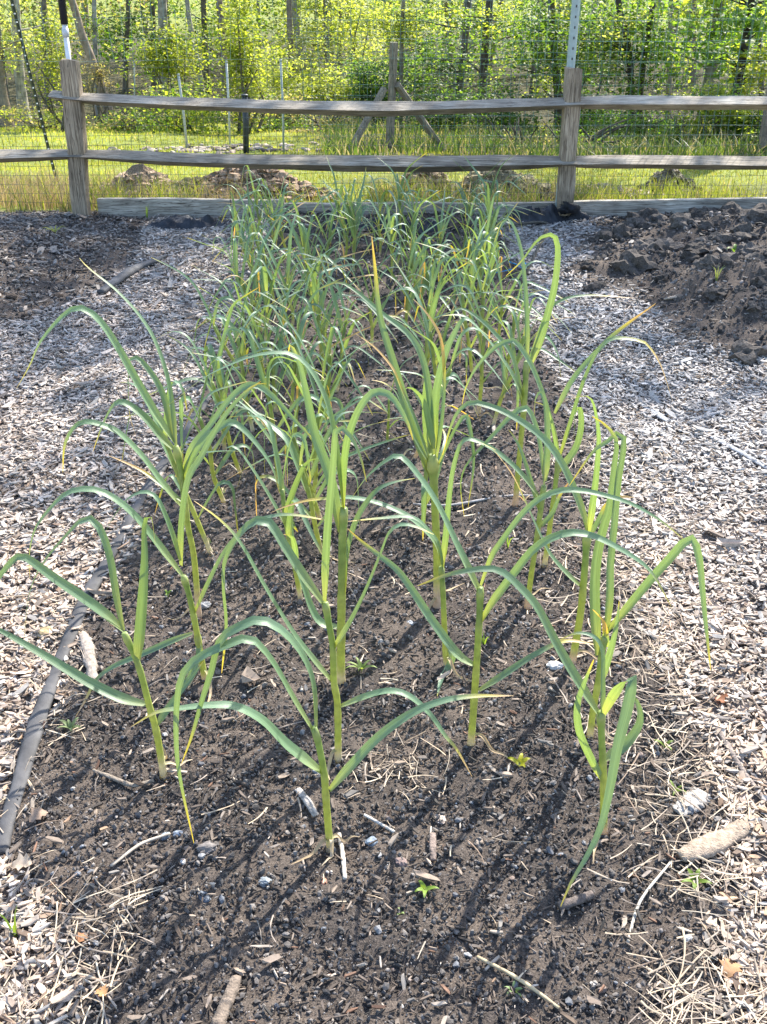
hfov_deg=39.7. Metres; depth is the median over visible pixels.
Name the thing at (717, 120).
shrub
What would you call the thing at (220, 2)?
tree
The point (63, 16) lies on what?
fence pole
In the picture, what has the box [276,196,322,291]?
garlic plant
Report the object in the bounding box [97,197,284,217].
edging board
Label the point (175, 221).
plastic sheet
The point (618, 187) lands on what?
dirt heap
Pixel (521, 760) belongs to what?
weed seedling
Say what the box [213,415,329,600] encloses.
garlic plant
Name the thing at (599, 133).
shrub
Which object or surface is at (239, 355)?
garlic plant
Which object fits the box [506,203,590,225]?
plastic sheet
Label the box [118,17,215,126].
shrub
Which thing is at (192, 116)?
shrub
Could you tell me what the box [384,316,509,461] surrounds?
garlic plant
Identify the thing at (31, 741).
edging strip
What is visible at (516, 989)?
weed seedling
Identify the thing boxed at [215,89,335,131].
shrub
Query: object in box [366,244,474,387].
garlic plant
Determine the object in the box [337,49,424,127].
shrub
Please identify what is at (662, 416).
wood splinter
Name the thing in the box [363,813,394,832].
stick
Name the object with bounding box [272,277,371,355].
garlic plant
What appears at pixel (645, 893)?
stick
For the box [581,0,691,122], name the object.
maple tree
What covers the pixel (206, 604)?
stone
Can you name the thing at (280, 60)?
stake
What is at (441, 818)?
stone
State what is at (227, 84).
stake
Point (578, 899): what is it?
stick
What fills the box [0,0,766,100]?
distant woods
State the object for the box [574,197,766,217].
edging board
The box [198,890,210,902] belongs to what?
stone
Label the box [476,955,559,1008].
stick
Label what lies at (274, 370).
garlic plant
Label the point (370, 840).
stone
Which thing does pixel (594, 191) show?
rough grass
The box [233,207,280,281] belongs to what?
garlic plant
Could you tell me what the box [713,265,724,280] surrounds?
weed seedling
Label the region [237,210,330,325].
garlic plant
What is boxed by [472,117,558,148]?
shrub
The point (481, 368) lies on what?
garlic plant
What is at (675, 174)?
dirt heap
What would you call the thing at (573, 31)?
metal post
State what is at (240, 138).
lawn grass
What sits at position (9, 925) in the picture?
weed seedling
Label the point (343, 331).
garlic plant
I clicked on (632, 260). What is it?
soil clods
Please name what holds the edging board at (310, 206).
on the ground at (460, 848)
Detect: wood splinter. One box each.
[640,403,667,420]
[709,436,766,469]
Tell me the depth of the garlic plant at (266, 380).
3.12 m
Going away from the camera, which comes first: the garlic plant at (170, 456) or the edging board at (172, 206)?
the garlic plant at (170, 456)
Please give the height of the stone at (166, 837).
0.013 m
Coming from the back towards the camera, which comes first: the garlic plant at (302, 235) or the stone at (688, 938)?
the garlic plant at (302, 235)
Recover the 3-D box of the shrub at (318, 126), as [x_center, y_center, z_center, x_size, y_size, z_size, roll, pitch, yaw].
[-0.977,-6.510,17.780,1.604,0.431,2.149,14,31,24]
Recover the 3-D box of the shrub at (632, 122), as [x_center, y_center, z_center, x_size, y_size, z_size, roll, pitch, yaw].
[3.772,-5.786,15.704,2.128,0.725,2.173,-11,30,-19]
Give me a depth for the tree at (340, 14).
28.30 m
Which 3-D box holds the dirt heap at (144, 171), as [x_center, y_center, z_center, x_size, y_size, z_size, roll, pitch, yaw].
[-1.652,-2.259,7.340,1.131,0.315,0.881,-5,29,-10]
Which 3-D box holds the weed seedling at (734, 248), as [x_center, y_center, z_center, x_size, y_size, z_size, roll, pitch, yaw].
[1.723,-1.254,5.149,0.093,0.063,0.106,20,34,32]
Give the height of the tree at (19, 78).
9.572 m
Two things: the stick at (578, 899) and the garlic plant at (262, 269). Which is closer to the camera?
the stick at (578, 899)
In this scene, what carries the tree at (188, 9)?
on the ground at (460, 848)
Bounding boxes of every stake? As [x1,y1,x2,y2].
[10,0,57,180]
[133,61,134,129]
[177,74,187,147]
[225,61,230,143]
[279,59,284,151]
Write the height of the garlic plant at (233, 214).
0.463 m
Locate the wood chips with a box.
[0,210,766,1023]
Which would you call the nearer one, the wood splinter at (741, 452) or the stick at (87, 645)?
the stick at (87, 645)
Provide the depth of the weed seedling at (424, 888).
1.88 m
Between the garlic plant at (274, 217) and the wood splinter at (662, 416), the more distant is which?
the garlic plant at (274, 217)
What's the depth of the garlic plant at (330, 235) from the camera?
5.07 m
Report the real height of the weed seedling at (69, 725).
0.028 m
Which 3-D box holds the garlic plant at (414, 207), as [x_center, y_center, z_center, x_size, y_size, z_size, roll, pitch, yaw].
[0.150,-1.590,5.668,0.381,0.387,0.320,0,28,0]
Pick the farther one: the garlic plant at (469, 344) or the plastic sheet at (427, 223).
the plastic sheet at (427, 223)
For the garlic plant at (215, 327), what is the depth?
3.96 m
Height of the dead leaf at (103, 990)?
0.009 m
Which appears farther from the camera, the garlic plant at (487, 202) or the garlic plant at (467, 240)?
the garlic plant at (487, 202)
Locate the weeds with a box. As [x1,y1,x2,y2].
[314,116,766,155]
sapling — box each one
[12,1,84,131]
[203,0,278,134]
[301,0,393,120]
[523,0,623,115]
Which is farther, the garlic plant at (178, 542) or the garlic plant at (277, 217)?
the garlic plant at (277, 217)
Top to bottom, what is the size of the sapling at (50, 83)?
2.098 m
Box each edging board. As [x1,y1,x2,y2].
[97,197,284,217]
[285,201,554,216]
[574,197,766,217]
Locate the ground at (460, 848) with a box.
[0,0,766,1023]
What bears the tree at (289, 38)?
on the ground at (460, 848)
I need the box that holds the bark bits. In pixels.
[0,210,766,1023]
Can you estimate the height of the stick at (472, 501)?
0.025 m
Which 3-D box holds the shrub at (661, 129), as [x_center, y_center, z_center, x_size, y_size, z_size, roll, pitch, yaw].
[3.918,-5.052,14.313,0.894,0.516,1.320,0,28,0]
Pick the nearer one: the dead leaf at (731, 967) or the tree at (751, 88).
the dead leaf at (731, 967)
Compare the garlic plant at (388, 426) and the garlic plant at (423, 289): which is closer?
the garlic plant at (388, 426)
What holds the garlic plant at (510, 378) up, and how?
on the ground at (460, 848)
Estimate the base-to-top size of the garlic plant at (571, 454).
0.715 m
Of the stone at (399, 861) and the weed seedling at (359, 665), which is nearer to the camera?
the stone at (399, 861)
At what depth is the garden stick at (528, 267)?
4.64 m
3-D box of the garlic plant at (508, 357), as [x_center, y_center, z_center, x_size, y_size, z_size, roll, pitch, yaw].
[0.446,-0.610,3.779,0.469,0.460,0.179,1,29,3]
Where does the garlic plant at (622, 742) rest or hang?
on the ground at (460, 848)
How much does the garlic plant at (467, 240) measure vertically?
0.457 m
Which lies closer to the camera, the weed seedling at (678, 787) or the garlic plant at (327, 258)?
the weed seedling at (678, 787)
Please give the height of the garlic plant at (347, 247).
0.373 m
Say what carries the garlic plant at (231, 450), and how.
on the ground at (460, 848)
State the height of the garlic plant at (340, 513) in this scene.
0.821 m
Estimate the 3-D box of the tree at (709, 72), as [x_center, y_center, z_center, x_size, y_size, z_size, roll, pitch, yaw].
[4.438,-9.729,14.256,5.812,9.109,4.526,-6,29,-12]
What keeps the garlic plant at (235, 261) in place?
on the ground at (460, 848)
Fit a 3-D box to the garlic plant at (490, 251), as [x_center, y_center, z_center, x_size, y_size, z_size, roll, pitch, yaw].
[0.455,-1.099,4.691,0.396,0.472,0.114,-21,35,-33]
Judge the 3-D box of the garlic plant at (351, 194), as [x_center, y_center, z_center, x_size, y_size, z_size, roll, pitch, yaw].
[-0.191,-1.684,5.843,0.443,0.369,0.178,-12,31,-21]
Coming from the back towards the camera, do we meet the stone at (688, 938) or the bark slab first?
the bark slab
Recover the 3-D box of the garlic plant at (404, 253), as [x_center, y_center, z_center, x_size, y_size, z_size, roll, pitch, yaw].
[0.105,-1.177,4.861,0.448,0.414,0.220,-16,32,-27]
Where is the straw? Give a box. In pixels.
[0,211,766,1023]
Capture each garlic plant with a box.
[0,515,203,779]
[16,258,311,619]
[29,383,332,717]
[122,359,275,502]
[122,380,247,555]
[131,615,512,864]
[149,298,286,473]
[151,257,268,371]
[169,287,258,456]
[171,345,413,684]
[188,291,294,432]
[189,217,279,332]
[193,252,274,360]
[195,327,360,486]
[196,280,303,394]
[196,425,471,779]
[204,218,297,317]
[206,167,279,264]
[207,188,310,293]
[211,280,312,411]
[212,213,321,303]
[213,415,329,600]
[214,190,271,270]
[219,249,292,340]
[223,305,346,446]
[226,240,371,404]
[230,165,279,235]
[230,398,409,520]
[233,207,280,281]
[235,398,375,561]
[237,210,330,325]
[239,189,307,246]
[240,170,322,253]
[243,232,343,342]
[256,208,359,311]
[260,296,392,431]
[260,311,372,467]
[269,340,393,495]
[271,438,494,695]
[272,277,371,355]
[274,217,371,296]
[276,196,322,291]
[283,185,365,281]
[290,246,396,392]
[296,249,370,370]
[312,191,372,260]
[313,156,371,241]
[319,241,435,346]
[320,170,376,270]
[320,171,378,234]
[320,236,491,615]
[324,174,424,257]
[335,187,381,250]
[347,354,416,442]
[348,454,682,760]
[349,209,460,333]
[354,193,422,273]
[360,213,451,285]
[365,153,427,236]
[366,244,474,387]
[375,190,440,267]
[379,174,445,243]
[379,260,472,365]
[381,223,439,308]
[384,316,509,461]
[386,375,475,536]
[387,256,481,409]
[407,188,476,265]
[415,284,542,413]
[416,244,449,308]
[417,241,541,353]
[418,565,643,904]
[420,249,508,375]
[421,192,501,267]
[436,205,516,276]
[439,221,501,326]
[442,160,504,230]
[442,396,634,665]
[443,218,627,506]
[444,281,574,397]
[446,150,528,231]
[448,196,518,264]
[449,203,517,302]
[454,391,567,609]
[459,297,573,429]
[462,182,542,245]
[462,191,513,297]
[462,252,552,340]
[462,303,672,567]
[467,170,535,225]
[570,416,710,744]
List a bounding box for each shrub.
[0,102,95,131]
[84,59,117,123]
[86,106,168,131]
[97,77,251,135]
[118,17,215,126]
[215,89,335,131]
[222,31,333,123]
[261,55,379,126]
[274,114,376,133]
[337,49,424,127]
[379,70,503,131]
[446,77,557,132]
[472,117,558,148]
[527,117,658,150]
[538,86,624,135]
[579,94,710,138]
[645,114,709,142]
[667,77,761,139]
[708,110,762,145]
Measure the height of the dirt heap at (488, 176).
0.296 m
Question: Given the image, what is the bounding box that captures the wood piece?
[664,295,676,299]
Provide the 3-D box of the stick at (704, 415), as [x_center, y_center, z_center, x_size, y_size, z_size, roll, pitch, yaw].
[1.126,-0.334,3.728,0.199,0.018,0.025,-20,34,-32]
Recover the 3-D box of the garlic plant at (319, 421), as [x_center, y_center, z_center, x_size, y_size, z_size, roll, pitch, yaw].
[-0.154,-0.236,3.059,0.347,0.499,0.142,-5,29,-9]
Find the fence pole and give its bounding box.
[58,0,70,58]
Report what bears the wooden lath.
on the wood chips
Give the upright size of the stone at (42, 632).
0.032 m
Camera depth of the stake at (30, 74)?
7.83 m
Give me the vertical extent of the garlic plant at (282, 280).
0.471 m
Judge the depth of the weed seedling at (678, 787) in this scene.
2.11 m
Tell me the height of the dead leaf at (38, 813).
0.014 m
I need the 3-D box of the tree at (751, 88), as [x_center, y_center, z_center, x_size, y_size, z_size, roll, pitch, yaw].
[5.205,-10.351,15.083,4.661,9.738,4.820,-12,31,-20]
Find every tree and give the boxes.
[0,0,77,124]
[0,4,40,126]
[24,0,82,118]
[68,0,114,122]
[68,0,134,114]
[83,0,156,92]
[113,0,181,89]
[168,0,218,96]
[169,0,233,97]
[186,0,250,120]
[249,0,336,99]
[275,0,349,92]
[320,0,398,81]
[330,0,399,83]
[346,0,462,127]
[374,0,510,123]
[433,0,556,125]
[485,0,571,129]
[518,0,689,127]
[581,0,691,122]
[630,0,766,129]
[649,0,700,123]
[658,0,766,129]
[722,1,766,126]
[756,87,766,154]
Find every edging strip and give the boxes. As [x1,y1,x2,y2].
[0,397,210,855]
[97,254,167,294]
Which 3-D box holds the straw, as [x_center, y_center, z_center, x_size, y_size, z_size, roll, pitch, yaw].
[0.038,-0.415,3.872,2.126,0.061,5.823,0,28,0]
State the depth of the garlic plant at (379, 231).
5.48 m
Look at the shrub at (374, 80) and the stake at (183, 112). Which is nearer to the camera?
the stake at (183, 112)
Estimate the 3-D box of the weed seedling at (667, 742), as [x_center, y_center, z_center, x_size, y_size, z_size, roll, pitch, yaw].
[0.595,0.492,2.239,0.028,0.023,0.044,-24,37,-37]
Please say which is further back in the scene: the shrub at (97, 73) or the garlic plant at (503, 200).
the shrub at (97, 73)
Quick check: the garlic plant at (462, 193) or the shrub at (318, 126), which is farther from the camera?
the shrub at (318, 126)
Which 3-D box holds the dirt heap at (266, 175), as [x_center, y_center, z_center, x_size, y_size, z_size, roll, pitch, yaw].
[-0.868,-2.254,7.322,1.697,0.336,1.063,0,28,0]
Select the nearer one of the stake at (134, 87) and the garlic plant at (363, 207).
the garlic plant at (363, 207)
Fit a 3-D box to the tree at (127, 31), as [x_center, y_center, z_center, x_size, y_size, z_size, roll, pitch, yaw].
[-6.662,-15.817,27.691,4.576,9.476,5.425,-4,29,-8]
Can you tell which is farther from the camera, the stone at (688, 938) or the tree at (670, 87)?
the tree at (670, 87)
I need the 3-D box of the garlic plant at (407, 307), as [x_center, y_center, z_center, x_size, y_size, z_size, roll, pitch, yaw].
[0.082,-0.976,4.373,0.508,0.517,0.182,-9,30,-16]
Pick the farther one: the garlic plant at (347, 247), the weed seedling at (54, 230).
the weed seedling at (54, 230)
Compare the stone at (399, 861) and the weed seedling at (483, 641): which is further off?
the weed seedling at (483, 641)
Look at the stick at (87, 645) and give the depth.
2.48 m
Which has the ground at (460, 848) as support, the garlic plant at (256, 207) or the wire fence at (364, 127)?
the garlic plant at (256, 207)
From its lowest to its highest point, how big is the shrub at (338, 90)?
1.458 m
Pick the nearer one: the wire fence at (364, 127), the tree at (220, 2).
the wire fence at (364, 127)
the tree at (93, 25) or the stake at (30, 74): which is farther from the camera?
the tree at (93, 25)
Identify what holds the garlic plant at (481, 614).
on the ground at (460, 848)
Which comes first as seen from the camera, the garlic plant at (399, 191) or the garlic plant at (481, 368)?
the garlic plant at (481, 368)
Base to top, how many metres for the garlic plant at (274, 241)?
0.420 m
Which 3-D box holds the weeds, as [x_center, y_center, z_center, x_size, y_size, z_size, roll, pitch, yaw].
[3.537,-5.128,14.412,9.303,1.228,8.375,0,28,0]
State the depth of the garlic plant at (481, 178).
5.78 m
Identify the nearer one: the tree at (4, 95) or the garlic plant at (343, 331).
the garlic plant at (343, 331)
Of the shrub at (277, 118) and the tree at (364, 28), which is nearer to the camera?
the shrub at (277, 118)
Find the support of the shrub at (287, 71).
on the ground at (460, 848)
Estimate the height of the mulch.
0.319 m
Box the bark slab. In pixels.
[676,813,760,861]
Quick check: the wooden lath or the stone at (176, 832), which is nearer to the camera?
the stone at (176, 832)
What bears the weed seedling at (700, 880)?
on the ground at (460, 848)
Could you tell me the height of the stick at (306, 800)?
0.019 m
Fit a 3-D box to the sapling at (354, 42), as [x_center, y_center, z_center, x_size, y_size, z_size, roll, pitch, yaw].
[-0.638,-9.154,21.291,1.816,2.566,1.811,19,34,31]
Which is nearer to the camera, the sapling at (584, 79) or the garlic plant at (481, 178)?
the garlic plant at (481, 178)
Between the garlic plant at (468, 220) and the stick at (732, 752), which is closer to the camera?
the stick at (732, 752)
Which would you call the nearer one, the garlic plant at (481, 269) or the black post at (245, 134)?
the garlic plant at (481, 269)
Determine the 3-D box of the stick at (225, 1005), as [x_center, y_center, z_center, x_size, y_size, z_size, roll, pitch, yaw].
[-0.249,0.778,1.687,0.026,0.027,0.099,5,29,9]
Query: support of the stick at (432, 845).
on the ground at (460, 848)
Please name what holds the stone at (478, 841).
on the ground at (460, 848)
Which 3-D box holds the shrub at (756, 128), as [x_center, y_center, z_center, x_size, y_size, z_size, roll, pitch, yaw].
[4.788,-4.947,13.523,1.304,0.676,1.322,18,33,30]
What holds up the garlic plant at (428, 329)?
on the ground at (460, 848)
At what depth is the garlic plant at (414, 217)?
5.34 m
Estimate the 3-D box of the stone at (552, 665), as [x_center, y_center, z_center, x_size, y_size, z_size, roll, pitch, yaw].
[0.394,0.355,2.453,0.036,0.021,0.031,24,37,37]
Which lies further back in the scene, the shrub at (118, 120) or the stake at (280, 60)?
the shrub at (118, 120)
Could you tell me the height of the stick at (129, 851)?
0.020 m
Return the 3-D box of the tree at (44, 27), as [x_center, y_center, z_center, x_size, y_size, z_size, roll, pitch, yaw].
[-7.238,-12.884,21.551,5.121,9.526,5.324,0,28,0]
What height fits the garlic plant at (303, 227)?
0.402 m
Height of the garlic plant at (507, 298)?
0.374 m
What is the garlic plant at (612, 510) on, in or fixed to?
on the ground at (460, 848)
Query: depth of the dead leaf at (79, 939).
1.79 m
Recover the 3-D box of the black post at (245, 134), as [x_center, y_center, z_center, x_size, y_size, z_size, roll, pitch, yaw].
[-1.572,-4.410,12.137,0.094,0.673,0.080,11,30,20]
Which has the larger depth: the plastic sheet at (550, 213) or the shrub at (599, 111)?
the shrub at (599, 111)
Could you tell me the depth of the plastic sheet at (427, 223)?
6.04 m
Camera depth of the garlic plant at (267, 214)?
5.72 m
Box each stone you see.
[37,626,56,640]
[161,832,170,840]
[173,830,182,836]
[196,840,217,854]
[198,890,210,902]
[201,601,210,609]
[258,876,271,886]
[365,836,377,845]
[395,857,407,866]
[434,812,445,823]
[476,837,482,846]
[546,661,563,670]
[672,787,712,816]
[683,934,692,941]
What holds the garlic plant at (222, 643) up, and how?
on the ground at (460, 848)
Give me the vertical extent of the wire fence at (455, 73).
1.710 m
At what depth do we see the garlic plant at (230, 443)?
3.11 m
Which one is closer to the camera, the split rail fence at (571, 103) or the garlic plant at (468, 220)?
the garlic plant at (468, 220)
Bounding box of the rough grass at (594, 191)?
[0,163,766,212]
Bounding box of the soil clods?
[0,201,766,366]
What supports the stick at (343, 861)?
on the ground at (460, 848)
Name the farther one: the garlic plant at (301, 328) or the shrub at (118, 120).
the shrub at (118, 120)
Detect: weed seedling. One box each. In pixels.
[0,906,16,937]
[43,225,61,235]
[57,717,80,731]
[345,657,376,671]
[415,880,438,897]
[482,631,488,644]
[505,981,521,996]
[508,753,529,766]
[655,739,672,749]
[669,780,685,795]
[681,868,711,888]
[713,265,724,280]
[727,244,736,251]
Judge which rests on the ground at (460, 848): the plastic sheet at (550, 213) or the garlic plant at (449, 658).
the garlic plant at (449, 658)
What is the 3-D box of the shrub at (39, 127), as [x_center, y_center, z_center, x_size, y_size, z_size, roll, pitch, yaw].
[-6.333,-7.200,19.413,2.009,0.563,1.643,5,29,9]
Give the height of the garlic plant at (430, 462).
0.933 m
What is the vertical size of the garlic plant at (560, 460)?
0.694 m
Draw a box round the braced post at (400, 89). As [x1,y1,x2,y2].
[348,42,443,151]
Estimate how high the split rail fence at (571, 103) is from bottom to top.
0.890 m
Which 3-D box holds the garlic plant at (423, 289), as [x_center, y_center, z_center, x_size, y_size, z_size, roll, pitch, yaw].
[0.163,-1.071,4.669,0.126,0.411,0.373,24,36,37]
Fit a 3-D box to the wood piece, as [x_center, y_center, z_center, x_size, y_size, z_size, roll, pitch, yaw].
[1.300,-0.965,4.788,0.074,0.031,0.036,8,30,15]
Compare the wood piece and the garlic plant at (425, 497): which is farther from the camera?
the wood piece
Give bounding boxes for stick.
[78,631,98,680]
[92,769,153,786]
[110,832,170,866]
[210,975,241,1023]
[295,787,318,817]
[337,833,346,879]
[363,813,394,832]
[413,494,583,506]
[429,832,436,860]
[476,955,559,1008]
[503,229,547,315]
[557,890,594,910]
[626,860,672,942]
[687,410,724,423]
[701,498,732,519]
[714,726,766,806]
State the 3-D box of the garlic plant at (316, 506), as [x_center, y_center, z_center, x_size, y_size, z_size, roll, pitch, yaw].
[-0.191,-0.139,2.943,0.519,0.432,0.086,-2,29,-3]
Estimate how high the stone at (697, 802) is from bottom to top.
0.018 m
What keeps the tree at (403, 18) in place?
on the ground at (460, 848)
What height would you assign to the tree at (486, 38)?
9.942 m
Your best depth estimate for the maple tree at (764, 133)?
12.24 m
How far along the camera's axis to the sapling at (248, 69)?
17.04 m
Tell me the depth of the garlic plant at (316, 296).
4.00 m
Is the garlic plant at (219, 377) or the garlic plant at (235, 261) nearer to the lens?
the garlic plant at (219, 377)
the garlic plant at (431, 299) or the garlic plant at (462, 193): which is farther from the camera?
the garlic plant at (462, 193)
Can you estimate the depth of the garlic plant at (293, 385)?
3.64 m
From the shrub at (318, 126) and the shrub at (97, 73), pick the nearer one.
the shrub at (318, 126)
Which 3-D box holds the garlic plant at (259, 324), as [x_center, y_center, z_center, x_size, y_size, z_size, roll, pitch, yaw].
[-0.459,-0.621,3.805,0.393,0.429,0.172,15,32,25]
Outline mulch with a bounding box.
[107,141,320,154]
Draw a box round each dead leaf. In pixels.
[11,853,31,869]
[29,807,47,821]
[76,932,87,941]
[95,984,107,996]
[714,693,730,703]
[719,957,741,976]
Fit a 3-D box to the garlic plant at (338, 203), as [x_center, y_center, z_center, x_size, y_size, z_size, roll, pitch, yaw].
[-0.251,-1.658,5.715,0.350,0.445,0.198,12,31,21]
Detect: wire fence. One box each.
[0,0,766,212]
[300,0,766,154]
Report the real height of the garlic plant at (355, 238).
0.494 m
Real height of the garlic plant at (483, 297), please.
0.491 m
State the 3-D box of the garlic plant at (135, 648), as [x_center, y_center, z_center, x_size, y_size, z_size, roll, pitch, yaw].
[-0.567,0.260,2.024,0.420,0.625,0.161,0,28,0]
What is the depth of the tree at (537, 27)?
17.32 m
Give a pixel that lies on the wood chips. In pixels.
(728, 540)
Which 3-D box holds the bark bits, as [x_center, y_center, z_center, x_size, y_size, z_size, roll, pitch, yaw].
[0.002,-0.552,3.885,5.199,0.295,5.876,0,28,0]
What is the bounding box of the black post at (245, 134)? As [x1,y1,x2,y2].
[241,94,248,152]
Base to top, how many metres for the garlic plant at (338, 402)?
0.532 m
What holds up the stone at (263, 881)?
on the ground at (460, 848)
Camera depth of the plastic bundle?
6.20 m
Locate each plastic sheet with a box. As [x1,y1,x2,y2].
[145,214,247,229]
[328,217,451,233]
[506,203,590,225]
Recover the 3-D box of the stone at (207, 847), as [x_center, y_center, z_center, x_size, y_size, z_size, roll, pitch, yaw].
[-0.325,0.620,1.962,0.034,0.022,0.029,-24,36,-36]
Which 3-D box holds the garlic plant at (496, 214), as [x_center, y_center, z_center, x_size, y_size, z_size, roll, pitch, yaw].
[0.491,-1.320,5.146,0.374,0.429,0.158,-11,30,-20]
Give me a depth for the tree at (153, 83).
29.86 m
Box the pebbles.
[15,275,763,1021]
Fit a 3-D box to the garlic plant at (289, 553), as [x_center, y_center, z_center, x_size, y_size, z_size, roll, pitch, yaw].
[-0.076,0.202,1.988,0.512,0.755,0.099,3,29,5]
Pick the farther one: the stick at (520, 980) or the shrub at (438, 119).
the shrub at (438, 119)
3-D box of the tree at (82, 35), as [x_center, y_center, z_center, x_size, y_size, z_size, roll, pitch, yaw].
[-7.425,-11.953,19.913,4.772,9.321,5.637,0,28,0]
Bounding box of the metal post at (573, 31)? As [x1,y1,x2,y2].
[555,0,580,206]
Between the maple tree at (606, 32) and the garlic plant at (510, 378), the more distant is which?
the maple tree at (606, 32)
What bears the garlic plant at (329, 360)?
on the ground at (460, 848)
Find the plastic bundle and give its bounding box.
[558,201,580,213]
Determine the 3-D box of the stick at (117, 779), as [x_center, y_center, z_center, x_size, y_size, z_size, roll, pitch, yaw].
[-0.526,0.536,2.130,0.136,0.010,0.029,7,29,13]
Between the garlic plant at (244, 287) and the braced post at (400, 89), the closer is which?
the garlic plant at (244, 287)
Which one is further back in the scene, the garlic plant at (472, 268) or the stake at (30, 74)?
the stake at (30, 74)
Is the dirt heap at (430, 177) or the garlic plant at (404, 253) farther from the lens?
the dirt heap at (430, 177)
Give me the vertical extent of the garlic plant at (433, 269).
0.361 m
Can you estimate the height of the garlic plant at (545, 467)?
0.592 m
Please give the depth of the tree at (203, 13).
27.23 m
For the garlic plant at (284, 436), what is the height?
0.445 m
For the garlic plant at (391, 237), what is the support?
on the ground at (460, 848)
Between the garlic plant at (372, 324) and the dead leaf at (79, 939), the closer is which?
the dead leaf at (79, 939)
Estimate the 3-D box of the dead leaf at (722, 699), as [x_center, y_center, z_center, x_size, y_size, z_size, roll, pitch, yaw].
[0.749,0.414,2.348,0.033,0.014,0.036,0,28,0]
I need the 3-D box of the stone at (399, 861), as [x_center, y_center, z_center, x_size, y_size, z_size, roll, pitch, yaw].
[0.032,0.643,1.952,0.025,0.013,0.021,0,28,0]
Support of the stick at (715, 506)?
on the wood chips
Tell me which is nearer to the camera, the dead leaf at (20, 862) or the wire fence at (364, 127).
the dead leaf at (20, 862)
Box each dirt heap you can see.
[64,164,211,201]
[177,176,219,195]
[201,168,375,202]
[377,172,451,195]
[429,170,554,200]
[540,182,682,199]
[635,169,705,192]
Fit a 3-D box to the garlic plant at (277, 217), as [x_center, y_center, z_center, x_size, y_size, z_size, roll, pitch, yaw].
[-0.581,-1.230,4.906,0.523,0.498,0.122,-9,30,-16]
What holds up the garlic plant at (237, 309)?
on the ground at (460, 848)
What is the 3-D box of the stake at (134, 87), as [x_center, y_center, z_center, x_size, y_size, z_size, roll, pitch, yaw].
[-4.358,-7.254,18.597,0.154,1.167,0.032,0,28,0]
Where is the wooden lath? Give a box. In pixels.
[503,221,546,226]
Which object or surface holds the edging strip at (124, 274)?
on the ground at (460, 848)
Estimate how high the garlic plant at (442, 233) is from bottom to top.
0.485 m
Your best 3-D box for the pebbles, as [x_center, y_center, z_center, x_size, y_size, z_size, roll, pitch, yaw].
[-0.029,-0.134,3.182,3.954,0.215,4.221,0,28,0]
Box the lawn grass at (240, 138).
[0,121,766,206]
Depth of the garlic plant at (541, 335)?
2.94 m
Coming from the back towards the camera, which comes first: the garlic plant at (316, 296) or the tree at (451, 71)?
the tree at (451, 71)
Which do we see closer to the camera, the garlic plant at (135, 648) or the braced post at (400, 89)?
the garlic plant at (135, 648)
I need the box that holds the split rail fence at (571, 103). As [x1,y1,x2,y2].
[0,58,766,216]
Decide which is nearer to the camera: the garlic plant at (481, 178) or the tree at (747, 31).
the garlic plant at (481, 178)
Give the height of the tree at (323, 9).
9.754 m
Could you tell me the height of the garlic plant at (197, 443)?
0.900 m
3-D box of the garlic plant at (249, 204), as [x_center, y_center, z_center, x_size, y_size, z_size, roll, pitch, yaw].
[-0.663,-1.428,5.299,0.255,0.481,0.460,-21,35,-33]

